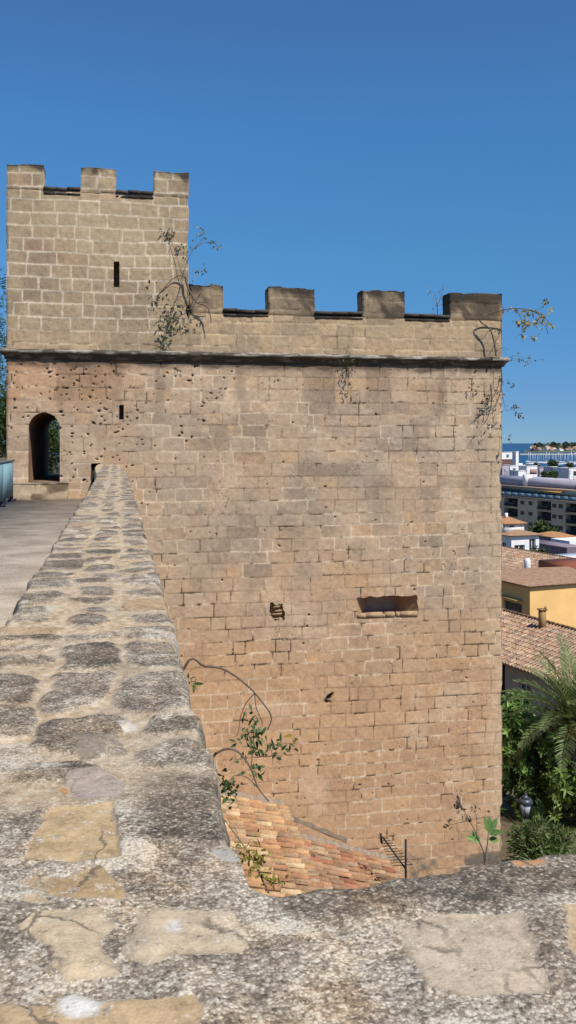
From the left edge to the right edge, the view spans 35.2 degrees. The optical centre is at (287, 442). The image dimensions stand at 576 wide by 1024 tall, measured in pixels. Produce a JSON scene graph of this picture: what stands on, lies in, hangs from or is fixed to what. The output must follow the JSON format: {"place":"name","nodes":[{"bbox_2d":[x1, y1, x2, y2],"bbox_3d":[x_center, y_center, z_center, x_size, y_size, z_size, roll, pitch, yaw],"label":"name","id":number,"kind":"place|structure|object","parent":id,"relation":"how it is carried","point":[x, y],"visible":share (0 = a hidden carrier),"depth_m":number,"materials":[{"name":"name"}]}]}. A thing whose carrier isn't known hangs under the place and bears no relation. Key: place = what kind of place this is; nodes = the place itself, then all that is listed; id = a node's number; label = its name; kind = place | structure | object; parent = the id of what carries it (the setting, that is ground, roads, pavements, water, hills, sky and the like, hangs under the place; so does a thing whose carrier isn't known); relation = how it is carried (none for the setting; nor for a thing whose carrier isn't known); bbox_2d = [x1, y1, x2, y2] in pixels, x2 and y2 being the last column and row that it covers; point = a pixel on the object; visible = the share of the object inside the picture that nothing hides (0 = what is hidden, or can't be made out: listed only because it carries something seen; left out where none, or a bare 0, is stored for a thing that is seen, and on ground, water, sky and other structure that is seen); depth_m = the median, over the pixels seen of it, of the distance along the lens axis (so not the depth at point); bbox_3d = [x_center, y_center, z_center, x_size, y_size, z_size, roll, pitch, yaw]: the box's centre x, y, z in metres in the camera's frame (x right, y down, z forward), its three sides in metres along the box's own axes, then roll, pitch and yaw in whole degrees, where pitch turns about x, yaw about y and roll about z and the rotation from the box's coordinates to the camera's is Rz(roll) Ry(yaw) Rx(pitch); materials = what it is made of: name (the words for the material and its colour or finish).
{"place":"outdoors","nodes":[
{"label":"outdoors","id":0,"kind":"place"},
{"bbox_2d":[0,498,82,627],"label":"walkway","id":1,"kind":"structure","parent":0,"point":[30,531],"depth_m":14.73,"materials":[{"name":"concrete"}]},
{"bbox_2d":[0,459,15,506],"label":"metal barrier","id":2,"kind":"object","parent":1,"relation":"on","point":[6,479],"visible":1,"depth_m":22.65,"materials":[{"name":"teal paint"}]},
{"bbox_2d":[0,444,575,861],"bbox_3d":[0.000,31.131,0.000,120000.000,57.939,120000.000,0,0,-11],"label":"ground","id":3,"kind":"structure","parent":0,"point":[507,818],"depth_m":32.69,"materials":[{"name":"plant"}]},
{"bbox_2d":[0,266,5,421],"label":"pine tree","id":4,"kind":"object","parent":3,"relation":"on","point":[1,340],"visible":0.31,"depth_m":35.22,"materials":[{"name":"green plant"}]},
{"bbox_2d":[0,366,59,468],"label":"pine tree","id":5,"kind":"object","parent":3,"relation":"on","point":[2,431],"visible":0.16,"depth_m":36.30,"materials":[{"name":"green plant"}]},
{"bbox_2d":[1,420,59,473],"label":"laurel bush","id":6,"kind":"object","parent":3,"relation":"on","point":[51,467],"visible":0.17,"depth_m":37.05,"materials":[{"name":"green plant"}]},
{"bbox_2d":[5,453,59,474],"bbox_3d":[-8.774,1.396,34.476,3.800,2.007,0.053,0,0,-11],"label":"railing","id":7,"kind":"object","parent":3,"relation":"on","point":[56,454],"visible":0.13,"depth_m":34.46,"materials":[{"name":"metal"}]},
{"bbox_2d":[0,164,509,877],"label":"fortress tower","id":8,"kind":"structure","parent":3,"relation":"on","point":[324,550],"depth_m":26.51,"materials":[{"name":"stone"}]},
{"bbox_2d":[29,413,55,481],"bbox_3d":[-7.239,0.110,27.898,0.904,1.939,5.516,0,0,-11],"label":"doorway","id":9,"kind":"structure","parent":8,"relation":"in","point":[39,424],"depth_m":27.60,"materials":[{"name":"stone"}]},
{"bbox_2d":[143,226,224,350],"bbox_3d":[-2.959,-4.303,25.747,2.184,3.675,1.036,0,0,-22],"label":"caper bush","id":10,"kind":"object","parent":8,"relation":"attached to","point":[168,316],"visible":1,"depth_m":25.74,"materials":[{"name":"green plant"}]},
{"bbox_2d":[183,657,297,809],"bbox_3d":[-0.443,2.034,6.122,1.064,1.145,0.418,0,0,-11],"label":"climbing bush","id":11,"kind":"object","parent":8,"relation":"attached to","point":[258,731],"visible":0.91,"depth_m":6.20,"materials":[{"name":"green plant"}]},
{"bbox_2d":[339,353,360,403],"bbox_3d":[1.816,-1.889,26.640,0.658,1.503,0.270,0,0,-11],"label":"cornice weed","id":12,"kind":"object","parent":8,"relation":"on","point":[351,361],"visible":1,"depth_m":26.60,"materials":[{"name":"green plant"}]},
{"bbox_2d":[427,285,445,314],"bbox_3d":[4.615,-4.355,28.199,0.602,1.084,0.186,0,0,-3],"label":"cornice weed","id":13,"kind":"object","parent":8,"relation":"on","point":[436,300],"visible":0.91,"depth_m":28.19,"materials":[{"name":"green plant"}]},
{"bbox_2d":[470,352,542,444],"bbox_3d":[6.573,-1.342,27.398,2.153,2.803,0.766,0,0,-16],"label":"caper bush","id":14,"kind":"object","parent":8,"relation":"attached to","point":[496,390],"visible":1,"depth_m":27.29,"materials":[{"name":"green plant"}]},
{"bbox_2d":[479,299,554,355],"bbox_3d":[6.877,-3.408,27.175,2.277,1.865,0.679,0,0,6],"label":"caper bush","id":15,"kind":"object","parent":8,"relation":"attached to","point":[528,324],"visible":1,"depth_m":27.29,"materials":[{"name":"green plant"}]},
{"bbox_2d":[0,464,575,1023],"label":"stone parapet","id":16,"kind":"structure","parent":3,"relation":"on","point":[128,894],"depth_m":1.21,"materials":[{"name":"grey stone"}]},
{"bbox_2d":[443,789,502,864],"bbox_3d":[0.329,0.727,1.621,0.108,0.213,0.019,0,0,-4],"label":"wild tobacco plant","id":17,"kind":"object","parent":16,"relation":"on","point":[489,825],"visible":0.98,"depth_m":1.62,"materials":[{"name":"green plant"}]},
{"bbox_2d":[220,788,404,896],"bbox_3d":[0.105,11.430,22.160,7.836,4.340,8.528,0,0,-11],"label":"lean to","id":18,"kind":"object","parent":3,"relation":"on","point":[312,862],"visible":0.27,"depth_m":24.39,"materials":[{"name":"tile"}]},
{"bbox_2d":[224,819,303,892],"bbox_3d":[-0.648,8.457,18.698,2.187,1.520,0.604,0,0,6],"label":"roof weed","id":19,"kind":"object","parent":18,"relation":"on","point":[254,853],"visible":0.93,"depth_m":18.59,"materials":[{"name":"green plant"}]},
{"bbox_2d":[379,833,412,877],"bbox_3d":[2.824,11.545,24.675,0.592,1.960,1.196,0,0,-35],"label":"tv aerial","id":20,"kind":"object","parent":18,"relation":"attached to","point":[405,856],"visible":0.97,"depth_m":24.50,"materials":[{"name":"metal"}]},
{"bbox_2d":[500,465,508,475],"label":"grey house","id":21,"kind":"structure","parent":3,"relation":"on","point":[503,469],"depth_m":330.55,"materials":[{"name":"white paint"}]},
{"bbox_2d":[502,452,511,458],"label":"white house","id":22,"kind":"structure","parent":3,"relation":"on","point":[506,455],"depth_m":431.53,"materials":[{"name":"paint"}]},
{"bbox_2d":[502,459,511,464],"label":"brown house","id":23,"kind":"structure","parent":3,"relation":"on","point":[506,461],"depth_m":401.06,"materials":[{"name":"brick"}]},
{"bbox_2d":[509,465,518,475],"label":"white house","id":24,"kind":"structure","parent":3,"relation":"on","point":[513,467],"depth_m":340.50,"materials":[{"name":"paint"}]},
{"bbox_2d":[512,451,522,464],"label":"stair tower","id":25,"kind":"structure","parent":3,"relation":"on","point":[515,457],"depth_m":392.56,"materials":[{"name":"white paint"}]},
{"bbox_2d":[509,470,525,475],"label":"white annexe","id":26,"kind":"structure","parent":3,"relation":"on","point":[519,472],"depth_m":320.88,"materials":[{"name":"paint"}]},
{"bbox_2d":[502,688,540,766],"bbox_3d":[9.189,11.867,36.953,2.510,4.001,2.166,0,0,-39],"label":"broadleaf tree","id":27,"kind":"object","parent":3,"relation":"on","point":[519,702],"visible":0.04,"depth_m":36.44,"materials":[{"name":"green plant"}]},
{"bbox_2d":[501,513,543,550],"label":"white house","id":28,"kind":"structure","parent":3,"relation":"on","point":[515,534],"depth_m":149.87,"materials":[{"name":"paint"}]},
{"bbox_2d":[514,545,523,548],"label":"window","id":29,"kind":"structure","parent":28,"relation":"in","point":[515,546],"depth_m":148.95,"materials":[{"name":"white paint"}]},
{"bbox_2d":[529,539,534,550],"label":"window","id":30,"kind":"structure","parent":28,"relation":"in","point":[531,541],"depth_m":150.01,"materials":[{"name":"white paint"}]},
{"bbox_2d":[517,793,532,846],"bbox_3d":[7.472,12.260,28.600,0.540,2.480,0.468,0,0,-11],"label":"street lamp","id":31,"kind":"object","parent":3,"relation":"on","point":[525,801],"visible":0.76,"depth_m":28.48,"materials":[{"name":"metal"}]},
{"bbox_2d":[518,465,537,476],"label":"white house","id":32,"kind":"structure","parent":3,"relation":"on","point":[532,470],"depth_m":346.27,"materials":[{"name":"paint"}]},
{"bbox_2d":[500,690,568,821],"bbox_3d":[9.139,12.029,34.160,4.140,5.104,3.246,0,0,-11],"label":"broadleaf tree","id":33,"kind":"object","parent":3,"relation":"on","point":[524,773],"visible":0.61,"depth_m":33.43,"materials":[{"name":"green plant"}]},
{"bbox_2d":[499,606,575,756],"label":"tiled house","id":34,"kind":"structure","parent":3,"relation":"on","point":[526,638],"depth_m":48.68,"materials":[{"name":"brown tile"}]},
{"bbox_2d":[521,683,529,700],"bbox_3d":[12.377,13.050,47.145,0.251,1.100,0.888,0,0,-11],"label":"window","id":35,"kind":"structure","parent":34,"relation":"in","point":[523,686],"depth_m":47.25,"materials":[{"name":"black glass"}]},
{"bbox_2d":[502,546,572,569],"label":"brown roof house","id":36,"kind":"structure","parent":3,"relation":"on","point":[515,558],"depth_m":106.06,"materials":[{"name":"tile"}]},
{"bbox_2d":[500,470,575,535],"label":"apartment block","id":37,"kind":"structure","parent":3,"relation":"on","point":[529,499],"depth_m":259.29,"materials":[{"name":"paint"}]},
{"bbox_2d":[501,633,575,814],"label":"palm tree","id":38,"kind":"object","parent":3,"relation":"on","point":[565,701],"visible":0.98,"depth_m":32.85,"materials":[{"name":"green plant"}]},
{"bbox_2d":[529,545,548,552],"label":"round tree","id":39,"kind":"object","parent":3,"relation":"on","point":[538,549],"visible":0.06,"depth_m":139.66,"materials":[{"name":"green plant"}]},
{"bbox_2d":[537,467,542,476],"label":"grey house","id":40,"kind":"structure","parent":3,"relation":"on","point":[540,469],"depth_m":350.50,"materials":[{"name":"white paint"}]},
{"bbox_2d":[504,813,575,860],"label":"oleander shrub","id":41,"kind":"object","parent":3,"relation":"on","point":[544,841],"visible":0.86,"depth_m":27.71,"materials":[{"name":"green plant"}]},
{"bbox_2d":[539,470,547,476],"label":"round tree","id":42,"kind":"object","parent":3,"relation":"on","point":[541,474],"visible":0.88,"depth_m":299.62,"materials":[{"name":"green plant"}]},
{"bbox_2d":[528,519,559,532],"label":"round tree","id":43,"kind":"object","parent":3,"relation":"on","point":[543,526],"visible":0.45,"depth_m":189.13,"materials":[{"name":"green plant"}]},
{"bbox_2d":[519,842,575,859],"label":"agave","id":44,"kind":"object","parent":3,"relation":"on","point":[569,852],"visible":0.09,"depth_m":27.33,"materials":[{"name":"green plant"}]},
{"bbox_2d":[543,469,554,477],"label":"round tree","id":45,"kind":"object","parent":3,"relation":"on","point":[550,474],"visible":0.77,"depth_m":297.50,"materials":[{"name":"green plant"}]},
{"bbox_2d":[547,459,554,465],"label":"round tree","id":46,"kind":"object","parent":3,"relation":"on","point":[549,463],"visible":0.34,"depth_m":899.46,"materials":[{"name":"green plant"}]},
{"bbox_2d":[543,467,567,470],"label":"grey house","id":47,"kind":"structure","parent":3,"relation":"on","point":[547,468],"depth_m":330.69,"materials":[{"name":"grey paint"}]},
{"bbox_2d":[551,460,559,466],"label":"round tree","id":48,"kind":"object","parent":3,"relation":"on","point":[555,463],"visible":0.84,"depth_m":859.67,"materials":[{"name":"green plant"}]},
{"bbox_2d":[539,755,575,830],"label":"broadleaf shrub","id":49,"kind":"object","parent":3,"relation":"on","point":[562,788],"visible":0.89,"depth_m":32.37,"materials":[{"name":"green plant"}]},
{"bbox_2d":[539,539,575,553],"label":"lavender annexe","id":50,"kind":"structure","parent":3,"relation":"on","point":[551,547],"depth_m":155.11,"materials":[{"name":"purple paint"}]},
{"bbox_2d":[539,531,575,540],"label":"roof","id":51,"kind":"structure","parent":3,"relation":"on","point":[548,535],"depth_m":170.59,"materials":[{"name":"orange tile"}]},
{"bbox_2d":[551,537,575,544],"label":"white house","id":52,"kind":"structure","parent":3,"relation":"on","point":[570,540],"depth_m":162.72,"materials":[{"name":"paint"}]},
{"bbox_2d":[552,467,575,478],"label":"white house","id":53,"kind":"structure","parent":3,"relation":"on","point":[562,472],"depth_m":301.76,"materials":[{"name":"paint"}]},
{"bbox_2d":[555,553,575,557],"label":"white outhouse","id":54,"kind":"structure","parent":3,"relation":"on","point":[573,555],"depth_m":114.39,"materials":[{"name":"paint"}]},
{"bbox_2d":[566,462,573,467],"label":"round tree","id":55,"kind":"object","parent":3,"relation":"on","point":[570,465],"visible":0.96,"depth_m":899.11,"materials":[{"name":"green plant"}]},
{"bbox_2d":[0,0,575,442],"label":"sky","id":56,"kind":"structure","parent":0,"point":[337,150],"materials":[{"name":"blue"}]},
{"bbox_2d":[501,558,575,627],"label":"ochre house","id":57,"kind":"structure","parent":0,"point":[550,584],"depth_m":81.78,"materials":[{"name":"yellow paint"}]},
{"bbox_2d":[505,600,521,612],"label":"window","id":58,"kind":"structure","parent":57,"relation":"in","point":[509,605],"depth_m":82.44,"materials":[{"name":"black glass"}]},
{"bbox_2d":[502,443,575,465],"bbox_3d":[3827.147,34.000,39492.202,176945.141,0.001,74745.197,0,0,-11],"label":"sea","id":59,"kind":"structure","parent":0,"point":[519,447],"depth_m":2448.54,"materials":[{"name":"liquid"}]},
{"bbox_2d":[519,453,575,454],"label":"breakwater","id":60,"kind":"object","parent":59,"relation":"in","point":[551,454],"visible":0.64,"depth_m":2561.21,"materials":[{"name":"grey stone"}]},
{"bbox_2d":[524,442,575,451],"bbox_3d":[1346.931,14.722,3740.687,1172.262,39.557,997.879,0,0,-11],"label":"headland","id":61,"kind":"structure","parent":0,"point":[544,449],"depth_m":3280.99,"materials":[{"name":"green plant"}]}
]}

